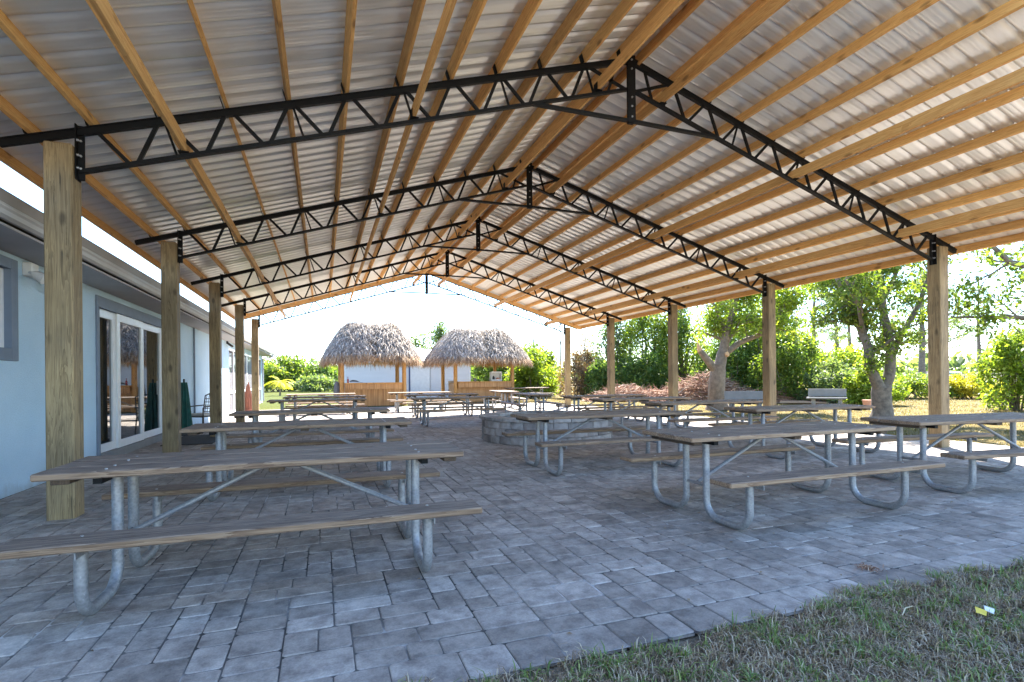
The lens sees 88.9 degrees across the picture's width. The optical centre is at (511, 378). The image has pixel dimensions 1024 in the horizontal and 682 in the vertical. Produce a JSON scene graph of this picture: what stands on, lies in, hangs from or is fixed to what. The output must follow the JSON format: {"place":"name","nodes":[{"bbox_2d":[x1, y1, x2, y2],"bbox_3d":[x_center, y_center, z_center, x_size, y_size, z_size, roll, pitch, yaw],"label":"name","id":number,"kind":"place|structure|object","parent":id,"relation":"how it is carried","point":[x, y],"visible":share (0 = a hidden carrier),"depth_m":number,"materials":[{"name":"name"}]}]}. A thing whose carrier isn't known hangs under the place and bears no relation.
{"place":"outdoors","nodes":[
{"label":"outdoors","id":0,"kind":"place"},
{"bbox_2d":[0,187,275,498],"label":"house","id":1,"kind":"structure","parent":0,"point":[122,375],"depth_m":8.02,"materials":[{"name":"blue paint"}]},
{"bbox_2d":[0,254,18,360],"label":"window","id":2,"kind":"structure","parent":1,"relation":"in","point":[9,333],"depth_m":5.85,"materials":[{"name":"grey glass"}]},
{"bbox_2d":[100,309,115,452],"bbox_3d":[-6.679,0.034,8.559,0.050,2.310,0.840,-1,0,-20],"label":"sliding door","id":3,"kind":"structure","parent":1,"relation":"in","point":[107,319],"depth_m":8.69,"materials":[{"name":"white glass"}]},
{"bbox_2d":[115,313,143,447],"bbox_3d":[-7.026,0.038,9.608,0.050,2.310,1.370,-1,0,-20],"label":"sliding door","id":4,"kind":"structure","parent":1,"relation":"in","point":[128,331],"depth_m":9.56,"materials":[{"name":"white glass"}]},
{"bbox_2d":[143,323,161,438],"bbox_3d":[-7.506,0.042,10.891,0.080,2.310,1.370,-1,0,-20],"label":"sliding door","id":5,"kind":"structure","parent":1,"relation":"in","point":[152,349],"depth_m":10.97,"materials":[{"name":"white glass"}]},
{"bbox_2d":[0,403,1023,681],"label":"patio","id":6,"kind":"structure","parent":0,"point":[976,511],"depth_m":3.59,"materials":[{"name":"grey stone"}]},
{"bbox_2d":[181,379,192,435],"bbox_3d":[-7.686,0.669,12.212,0.377,1.321,0.397,-1,0,-20],"label":"patio umbrella","id":7,"kind":"object","parent":6,"relation":"on","point":[186,417],"visible":0.52,"depth_m":12.15,"materials":[{"name":"green fabric"}]},
{"bbox_2d":[160,434,227,445],"bbox_3d":[-6.773,1.308,11.264,0.900,0.014,2.000,-1,0,-20],"label":"door mat","id":8,"kind":"object","parent":6,"relation":"on","point":[195,439],"depth_m":11.13,"materials":[{"name":"rubber"}]},
{"bbox_2d":[191,393,209,433],"bbox_3d":[-7.636,0.848,12.938,0.547,0.965,0.607,-1,0,15],"label":"patio chair","id":9,"kind":"object","parent":6,"relation":"on","point":[203,414],"visible":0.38,"depth_m":12.80,"materials":[{"name":"metal"}]},
{"bbox_2d":[0,439,481,615],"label":"picnic table","id":10,"kind":"object","parent":6,"relation":"on","point":[408,515],"visible":1,"depth_m":3.25,"materials":[{"name":"brown wood"}]},
{"bbox_2d":[245,382,251,410],"bbox_3d":[-11.215,0.750,22.208,0.436,1.223,0.436,-1,0,-20],"label":"folded umbrella","id":11,"kind":"object","parent":6,"relation":"on","point":[248,400],"visible":0.89,"depth_m":22.10,"materials":[{"name":"red fabric"}]},
{"bbox_2d":[179,417,411,500],"bbox_3d":[-2.470,0.900,6.250,2.451,0.761,1.566,-1,0,-19],"label":"picnic table","id":12,"kind":"object","parent":6,"relation":"on","point":[218,430],"visible":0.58,"depth_m":6.18,"materials":[{"name":"brown wood"}]},
{"bbox_2d":[226,407,393,448],"bbox_3d":[-3.325,0.908,8.790,2.451,0.761,1.566,-1,0,-19],"label":"picnic table","id":13,"kind":"object","parent":6,"relation":"on","point":[255,436],"visible":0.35,"depth_m":8.38,"materials":[{"name":"brown wood"}]},
{"bbox_2d":[267,398,366,430],"bbox_3d":[-5.150,0.924,13.926,2.451,0.761,1.566,-1,0,-19],"label":"picnic table","id":14,"kind":"object","parent":6,"relation":"on","point":[282,401],"visible":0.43,"depth_m":13.74,"materials":[{"name":"brown wood"}]},
{"bbox_2d":[285,393,355,413],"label":"picnic table","id":15,"kind":"object","parent":6,"relation":"on","point":[320,394],"visible":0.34,"depth_m":19.38,"materials":[{"name":"brown wood"}]},
{"bbox_2d":[283,395,367,420],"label":"picnic table","id":16,"kind":"object","parent":6,"relation":"on","point":[296,406],"visible":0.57,"depth_m":16.25,"materials":[{"name":"brown wood"}]},
{"bbox_2d":[387,391,452,411],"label":"picnic table","id":17,"kind":"object","parent":6,"relation":"on","point":[397,401],"visible":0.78,"depth_m":20.45,"materials":[{"name":"brown wood"}]},
{"bbox_2d":[402,393,481,417],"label":"picnic table","id":18,"kind":"object","parent":6,"relation":"on","point":[417,404],"visible":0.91,"depth_m":17.49,"materials":[{"name":"brown wood"}]},
{"bbox_2d":[408,396,505,426],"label":"picnic table","id":19,"kind":"object","parent":6,"relation":"on","point":[422,410],"visible":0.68,"depth_m":14.45,"materials":[{"name":"brown wood"}]},
{"bbox_2d":[482,390,528,409],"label":"picnic table","id":20,"kind":"object","parent":6,"relation":"on","point":[504,392],"visible":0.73,"depth_m":21.02,"materials":[{"name":"brown wood"}]},
{"bbox_2d":[0,0,1023,520],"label":"pavilion","id":21,"kind":"structure","parent":6,"relation":"on","point":[578,164],"depth_m":7.29,"materials":[{"name":"brown wood"}]},
{"bbox_2d":[499,393,565,410],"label":"picnic table","id":22,"kind":"object","parent":6,"relation":"on","point":[519,405],"visible":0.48,"depth_m":16.77,"materials":[{"name":"brown wood"}]},
{"bbox_2d":[479,410,613,445],"bbox_3d":[0.725,1.000,11.018,2.811,0.500,2.824,-1,0,-20],"label":"fire pit","id":23,"kind":"object","parent":6,"relation":"on","point":[495,425],"visible":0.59,"depth_m":9.93,"materials":[{"name":"grey stone"}]},
{"bbox_2d":[91,501,1013,650],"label":"leaf litter","id":24,"kind":"object","parent":6,"relation":"on","point":[689,598],"visible":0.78,"depth_m":3.35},
{"bbox_2d":[502,409,684,475],"bbox_3d":[1.250,0.866,7.489,2.451,0.761,1.566,-1,0,-19],"label":"picnic table","id":25,"kind":"object","parent":6,"relation":"on","point":[537,419],"visible":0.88,"depth_m":7.29,"materials":[{"name":"brown wood"}]},
{"bbox_2d":[555,394,652,420],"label":"picnic table","id":26,"kind":"object","parent":6,"relation":"on","point":[578,405],"visible":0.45,"depth_m":14.91,"materials":[{"name":"brown wood"}]},
{"bbox_2d":[582,396,702,431],"bbox_3d":[3.155,0.848,12.835,2.451,0.761,1.566,-1,0,-19],"label":"picnic table","id":27,"kind":"object","parent":6,"relation":"on","point":[634,399],"visible":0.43,"depth_m":12.66,"materials":[{"name":"brown wood"}]},
{"bbox_2d":[634,399,778,428],"bbox_3d":[3.922,0.841,10.773,2.451,0.761,1.566,-1,0,-18],"label":"picnic table","id":28,"kind":"object","parent":6,"relation":"on","point":[696,403],"visible":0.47,"depth_m":10.50,"materials":[{"name":"brown wood"}]},
{"bbox_2d":[620,421,944,529],"bbox_3d":[2.513,0.854,5.053,2.451,0.761,1.566,-1,0,-20],"label":"picnic table","id":29,"kind":"object","parent":6,"relation":"on","point":[705,437],"visible":1,"depth_m":4.80,"materials":[{"name":"brown wood"}]},
{"bbox_2d":[708,404,896,458],"bbox_3d":[4.770,0.833,8.634,2.451,0.761,1.566,-1,0,-18],"label":"picnic table","id":30,"kind":"object","parent":6,"relation":"on","point":[764,410],"visible":0.55,"depth_m":8.53,"materials":[{"name":"brown wood"}]},
{"bbox_2d":[854,562,887,572],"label":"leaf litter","id":31,"kind":"object","parent":6,"relation":"on","point":[868,567],"visible":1,"depth_m":3.38,"materials":[{"name":"plant"}]},
{"bbox_2d":[832,412,1023,493],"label":"picnic table","id":32,"kind":"object","parent":6,"relation":"on","point":[922,423],"visible":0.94,"depth_m":6.05,"materials":[{"name":"brown wood"}]},
{"bbox_2d":[0,161,1023,375],"label":"sky","id":33,"kind":"structure","parent":0,"point":[309,334],"materials":[{"name":"white"}]},
{"bbox_2d":[2,382,1023,681],"bbox_3d":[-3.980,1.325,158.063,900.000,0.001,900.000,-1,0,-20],"label":"lawn","id":34,"kind":"structure","parent":0,"point":[692,640],"depth_m":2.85,"materials":[{"name":"green plant"}]},
{"bbox_2d":[262,357,288,390],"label":"hedge bush","id":35,"kind":"object","parent":34,"relation":"on","point":[272,369],"visible":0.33,"depth_m":59.54,"materials":[{"name":"green plant"}]},
{"bbox_2d":[264,376,295,395],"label":"palm","id":36,"kind":"object","parent":34,"relation":"on","point":[282,383],"visible":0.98,"depth_m":44.77,"materials":[{"name":"yellow plant"}]},
{"bbox_2d":[264,353,316,391],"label":"hedge bush","id":37,"kind":"object","parent":34,"relation":"on","point":[283,360],"visible":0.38,"depth_m":61.80,"materials":[{"name":"green plant"}]},
{"bbox_2d":[281,351,337,390],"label":"hedge bush","id":38,"kind":"object","parent":34,"relation":"on","point":[328,371],"visible":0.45,"depth_m":63.47,"materials":[{"name":"green plant"}]},
{"bbox_2d":[287,373,337,391],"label":"hedge bush","id":39,"kind":"object","parent":34,"relation":"on","point":[315,382],"visible":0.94,"depth_m":57.78,"materials":[{"name":"green plant"}]},
{"bbox_2d":[327,365,337,388],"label":"hedge bush","id":40,"kind":"object","parent":34,"relation":"on","point":[335,368],"visible":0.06,"depth_m":65.96,"materials":[{"name":"green plant"}]},
{"bbox_2d":[318,321,423,405],"bbox_3d":[-7.196,-0.803,26.741,5.227,4.295,5.415,-1,0,-20],"label":"tiki hut","id":41,"kind":"object","parent":34,"relation":"on","point":[353,343],"visible":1,"depth_m":25.30,"materials":[{"name":"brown wood"}]},
{"bbox_2d":[333,381,339,395],"bbox_3d":[-8.454,0.514,25.227,0.341,0.804,0.339,-1,0,-20],"label":"trash can","id":42,"kind":"object","parent":41,"relation":"hanging from","point":[336,387],"visible":0.66,"depth_m":25.11,"materials":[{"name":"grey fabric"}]},
{"bbox_2d":[344,349,470,397],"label":"shed","id":43,"kind":"structure","parent":34,"relation":"on","point":[424,379],"depth_m":35.86,"materials":[{"name":"white paint"}]},
{"bbox_2d":[409,366,429,396],"bbox_3d":[-6.363,0.217,35.956,1.455,2.200,0.065,-1,0,-20],"label":"door","id":44,"kind":"structure","parent":43,"relation":"in","point":[419,379],"depth_m":35.95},
{"bbox_2d":[407,328,433,348],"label":"background tree","id":45,"kind":"object","parent":34,"relation":"on","point":[417,341],"visible":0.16,"depth_m":46.95,"materials":[{"name":"green plant"}]},
{"bbox_2d":[423,314,450,348],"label":"background tree","id":46,"kind":"object","parent":34,"relation":"on","point":[438,334],"visible":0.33,"depth_m":50.96,"materials":[{"name":"green plant"}]},
{"bbox_2d":[421,327,532,401],"bbox_3d":[-2.102,-0.884,30.733,6.402,4.363,6.037,-1,0,-20],"label":"tiki hut","id":47,"kind":"object","parent":34,"relation":"on","point":[494,348],"visible":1,"depth_m":29.02,"materials":[{"name":"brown wood"}]},
{"bbox_2d":[490,372,501,380],"bbox_3d":[-0.923,-0.129,29.601,0.620,0.540,0.360,-1,0,-20],"label":"white crate","id":48,"kind":"object","parent":47,"relation":"on","point":[495,376],"visible":0.98,"depth_m":29.53,"materials":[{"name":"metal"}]},
{"bbox_2d":[470,364,508,380],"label":"thicket shrub","id":49,"kind":"object","parent":34,"relation":"on","point":[478,372],"visible":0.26,"depth_m":39.28,"materials":[{"name":"green plant"}]},
{"bbox_2d":[503,387,552,401],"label":"picnic table","id":50,"kind":"object","parent":34,"relation":"on","point":[524,388],"visible":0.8,"depth_m":28.92,"materials":[{"name":"brown wood"}]},
{"bbox_2d":[504,348,560,397],"bbox_3d":[1.496,-0.386,34.519,4.423,3.419,3.402,-1,0,-20],"label":"thicket shrub","id":51,"kind":"object","parent":34,"relation":"on","point":[538,376],"visible":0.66,"depth_m":33.80,"materials":[{"name":"green plant"}]},
{"bbox_2d":[504,336,564,396],"bbox_3d":[1.842,-0.903,37.316,4.522,4.447,3.729,-1,0,-20],"label":"thicket shrub","id":52,"kind":"object","parent":34,"relation":"on","point":[549,353],"visible":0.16,"depth_m":37.22,"materials":[{"name":"green plant"}]},
{"bbox_2d":[556,328,602,396],"bbox_3d":[4.523,-1.175,33.471,3.352,4.928,2.941,-1,0,-20],"label":"dead shrub","id":53,"kind":"object","parent":34,"relation":"on","point":[581,362],"visible":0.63,"depth_m":33.14,"materials":[{"name":"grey plant"}]},
{"bbox_2d":[582,355,620,394],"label":"thicket shrub","id":54,"kind":"object","parent":34,"relation":"on","point":[597,375],"visible":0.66,"depth_m":31.23,"materials":[{"name":"green plant"}]},
{"bbox_2d":[583,319,649,385],"bbox_3d":[7.228,-2.128,34.974,5.476,6.852,4.367,-1,0,-20],"label":"tree","id":55,"kind":"object","parent":34,"relation":"on","point":[619,325],"visible":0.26,"depth_m":34.46,"materials":[{"name":"green plant"}]},
{"bbox_2d":[274,348,989,386],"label":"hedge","id":56,"kind":"object","parent":34,"relation":"on","point":[954,363],"visible":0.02,"depth_m":90.52,"materials":[{"name":"plant"}]},
{"bbox_2d":[617,349,667,389],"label":"thicket shrub","id":57,"kind":"object","parent":34,"relation":"on","point":[642,370],"visible":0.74,"depth_m":31.09,"materials":[{"name":"green plant"}]},
{"bbox_2d":[615,313,679,386],"bbox_3d":[8.889,-2.389,33.999,5.116,7.328,4.030,-1,0,-20],"label":"tree","id":58,"kind":"object","parent":34,"relation":"on","point":[640,323],"visible":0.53,"depth_m":33.49,"materials":[{"name":"green plant"}]},
{"bbox_2d":[647,307,714,384],"bbox_3d":[10.812,-2.668,33.161,4.537,7.821,3.914,-1,0,-20],"label":"tree","id":59,"kind":"object","parent":34,"relation":"on","point":[683,322],"visible":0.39,"depth_m":32.45,"materials":[{"name":"green plant"}]},
{"bbox_2d":[582,368,827,403],"bbox_3d":[9.691,0.395,27.309,12.244,1.960,4.168,-1,0,24],"label":"brush pile","id":60,"kind":"object","parent":34,"relation":"on","point":[698,390],"visible":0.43,"depth_m":26.84,"materials":[{"name":"brown plant"}]},
{"bbox_2d":[398,546,1023,681],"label":"grass","id":61,"kind":"structure","parent":34,"relation":"on","point":[776,641],"depth_m":2.42,"materials":[{"name":"green plant"}]},
{"bbox_2d":[678,297,761,398],"bbox_3d":[12.555,-2.459,30.639,5.350,7.394,4.750,-1,0,14],"label":"tree","id":62,"kind":"object","parent":34,"relation":"on","point":[694,356],"visible":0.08,"depth_m":30.28,"materials":[{"name":"green plant"}]},
{"bbox_2d":[688,333,761,397],"bbox_3d":[11.824,-0.856,28.072,4.378,4.161,3.616,-1,0,-20],"label":"thicket shrub","id":63,"kind":"object","parent":34,"relation":"on","point":[736,353],"visible":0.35,"depth_m":27.66,"materials":[{"name":"green plant"}]},
{"bbox_2d":[724,391,762,411],"bbox_3d":[8.188,0.827,18.353,1.360,0.772,0.484,-1,0,15],"label":"garden bench","id":64,"kind":"object","parent":34,"relation":"on","point":[750,395],"visible":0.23,"depth_m":18.49,"materials":[{"name":"concrete"}]},
{"bbox_2d":[685,283,826,410],"bbox_3d":[9.039,-2.154,20.567,5.976,6.771,4.212,-1,0,23],"label":"pruned tree","id":65,"kind":"object","parent":34,"relation":"on","point":[716,321],"visible":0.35,"depth_m":19.98,"materials":[{"name":"green plant"}]},
{"bbox_2d":[509,398,1023,445],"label":"dry grass","id":66,"kind":"structure","parent":34,"relation":"on","point":[900,405],"depth_m":18.45,"materials":[{"name":"beige plant"}]},
{"bbox_2d":[728,291,820,390],"bbox_3d":[14.190,-2.123,28.744,5.050,6.693,4.016,-1,0,-20],"label":"tree","id":67,"kind":"object","parent":34,"relation":"on","point":[757,340],"visible":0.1,"depth_m":28.17,"materials":[{"name":"green plant"}]},
{"bbox_2d":[747,324,831,399],"bbox_3d":[13.659,-0.738,25.713,4.098,3.886,3.651,-1,0,-20],"label":"thicket shrub","id":68,"kind":"object","parent":34,"relation":"on","point":[789,356],"visible":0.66,"depth_m":24.92,"materials":[{"name":"green plant"}]},
{"bbox_2d":[780,401,828,403],"bbox_3d":[13.066,1.060,23.396,1.915,0.149,0.217,-1,0,33],"label":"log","id":69,"kind":"object","parent":34,"relation":"on","point":[791,402],"visible":0.76,"depth_m":23.45,"materials":[{"name":"wood"}]},
{"bbox_2d":[793,284,853,350],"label":"pine tree","id":70,"kind":"object","parent":34,"relation":"on","point":[824,305],"visible":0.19,"depth_m":44.64,"materials":[{"name":"green plant"}]},
{"bbox_2d":[791,355,859,403],"bbox_3d":[14.550,0.057,23.666,3.465,2.300,2.660,-1,0,-20],"label":"thicket shrub","id":71,"kind":"object","parent":34,"relation":"on","point":[835,375],"visible":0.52,"depth_m":23.51,"materials":[{"name":"green plant"}]},
{"bbox_2d":[806,389,846,403],"bbox_3d":[12.348,0.788,20.503,1.360,0.772,0.484,-1,0,35],"label":"garden bench","id":72,"kind":"object","parent":34,"relation":"on","point":[839,394],"visible":0.81,"depth_m":20.55,"materials":[{"name":"concrete"}]},
{"bbox_2d":[802,292,852,349],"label":"pine tree","id":73,"kind":"object","parent":34,"relation":"on","point":[835,341],"visible":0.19,"depth_m":49.81,"materials":[{"name":"green plant"}]},
{"bbox_2d":[792,337,870,396],"bbox_3d":[17.186,-0.530,27.843,4.294,3.413,4.007,-1,0,-42],"label":"thicket shrub","id":74,"kind":"object","parent":34,"relation":"on","point":[844,355],"visible":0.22,"depth_m":26.81,"materials":[{"name":"green plant"}]},
{"bbox_2d":[818,318,878,348],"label":"pine tree","id":75,"kind":"object","parent":34,"relation":"on","point":[849,332],"visible":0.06,"depth_m":54.90,"materials":[{"name":"green plant"}]},
{"bbox_2d":[862,400,870,408],"bbox_3d":[13.612,0.983,20.019,0.340,0.340,0.335,-1,0,-20],"label":"flower pot","id":76,"kind":"object","parent":34,"relation":"on","point":[866,402],"visible":0.68,"depth_m":19.91,"materials":[{"name":"ceramic"}]},
{"bbox_2d":[841,366,911,404],"bbox_3d":[15.381,0.295,22.261,2.917,1.800,2.220,-1,0,-20],"label":"thicket shrub","id":77,"kind":"object","parent":34,"relation":"on","point":[858,390],"visible":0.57,"depth_m":21.93,"materials":[{"name":"green plant"}]},
{"bbox_2d":[797,253,967,416],"bbox_3d":[10.472,-2.188,15.466,5.553,6.826,4.274,-1,0,-20],"label":"shade tree","id":78,"kind":"object","parent":34,"relation":"on","point":[856,293],"visible":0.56,"depth_m":14.82,"materials":[{"name":"green plant"}]},
{"bbox_2d":[888,266,968,389],"bbox_3d":[30.349,-3.699,38.254,4.990,9.474,5.188,-1,0,40],"label":"pine tree","id":79,"kind":"object","parent":34,"relation":"on","point":[922,361],"visible":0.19,"depth_m":37.88,"materials":[{"name":"green plant"}]},
{"bbox_2d":[894,371,963,398],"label":"hedge bush","id":80,"kind":"object","parent":34,"relation":"on","point":[918,382],"visible":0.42,"depth_m":27.60,"materials":[{"name":"green plant"}]},
{"bbox_2d":[918,288,978,373],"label":"pine tree","id":81,"kind":"object","parent":34,"relation":"on","point":[951,339],"visible":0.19,"depth_m":49.66,"materials":[{"name":"green plant"}]},
{"bbox_2d":[909,368,1001,385],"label":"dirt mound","id":82,"kind":"object","parent":34,"relation":"on","point":[961,375],"visible":0.05,"depth_m":47.24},
{"bbox_2d":[949,371,961,374],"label":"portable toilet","id":83,"kind":"object","parent":34,"relation":"on","point":[953,372],"visible":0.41,"depth_m":54.52,"materials":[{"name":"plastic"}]},
{"bbox_2d":[912,241,1023,350],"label":"tree","id":84,"kind":"object","parent":34,"relation":"on","point":[981,317],"visible":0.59,"depth_m":13.17,"materials":[{"name":"green plant"}]},
{"bbox_2d":[949,371,989,398],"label":"hedge bush","id":85,"kind":"object","parent":34,"relation":"on","point":[958,383],"visible":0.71,"depth_m":27.15,"materials":[{"name":"yellow plant"}]},
{"bbox_2d":[952,284,1004,368],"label":"pine tree","id":86,"kind":"object","parent":34,"relation":"on","point":[979,342],"visible":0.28,"depth_m":60.02,"materials":[{"name":"green plant"}]},
{"bbox_2d":[963,381,1003,397],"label":"hedge bush","id":87,"kind":"object","parent":34,"relation":"on","point":[991,386],"visible":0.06,"depth_m":27.15,"materials":[{"name":"green plant"}]},
{"bbox_2d":[975,606,993,615],"bbox_3d":[2.455,1.202,2.713,0.076,0.028,0.098,-1,0,41],"label":"candy wrapper","id":88,"kind":"object","parent":34,"relation":"on","point":[981,611],"visible":1,"depth_m":2.71,"materials":[{"name":"yellow plastic"}]},
{"bbox_2d":[971,320,1023,410],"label":"bush","id":89,"kind":"object","parent":34,"relation":"on","point":[1006,359],"visible":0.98,"depth_m":18.20,"materials":[{"name":"green plant"}]},
{"bbox_2d":[559,325,562,393],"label":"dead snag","id":90,"kind":"object","parent":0,"point":[560,340],"visible":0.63,"depth_m":41.21,"materials":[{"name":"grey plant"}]}
]}

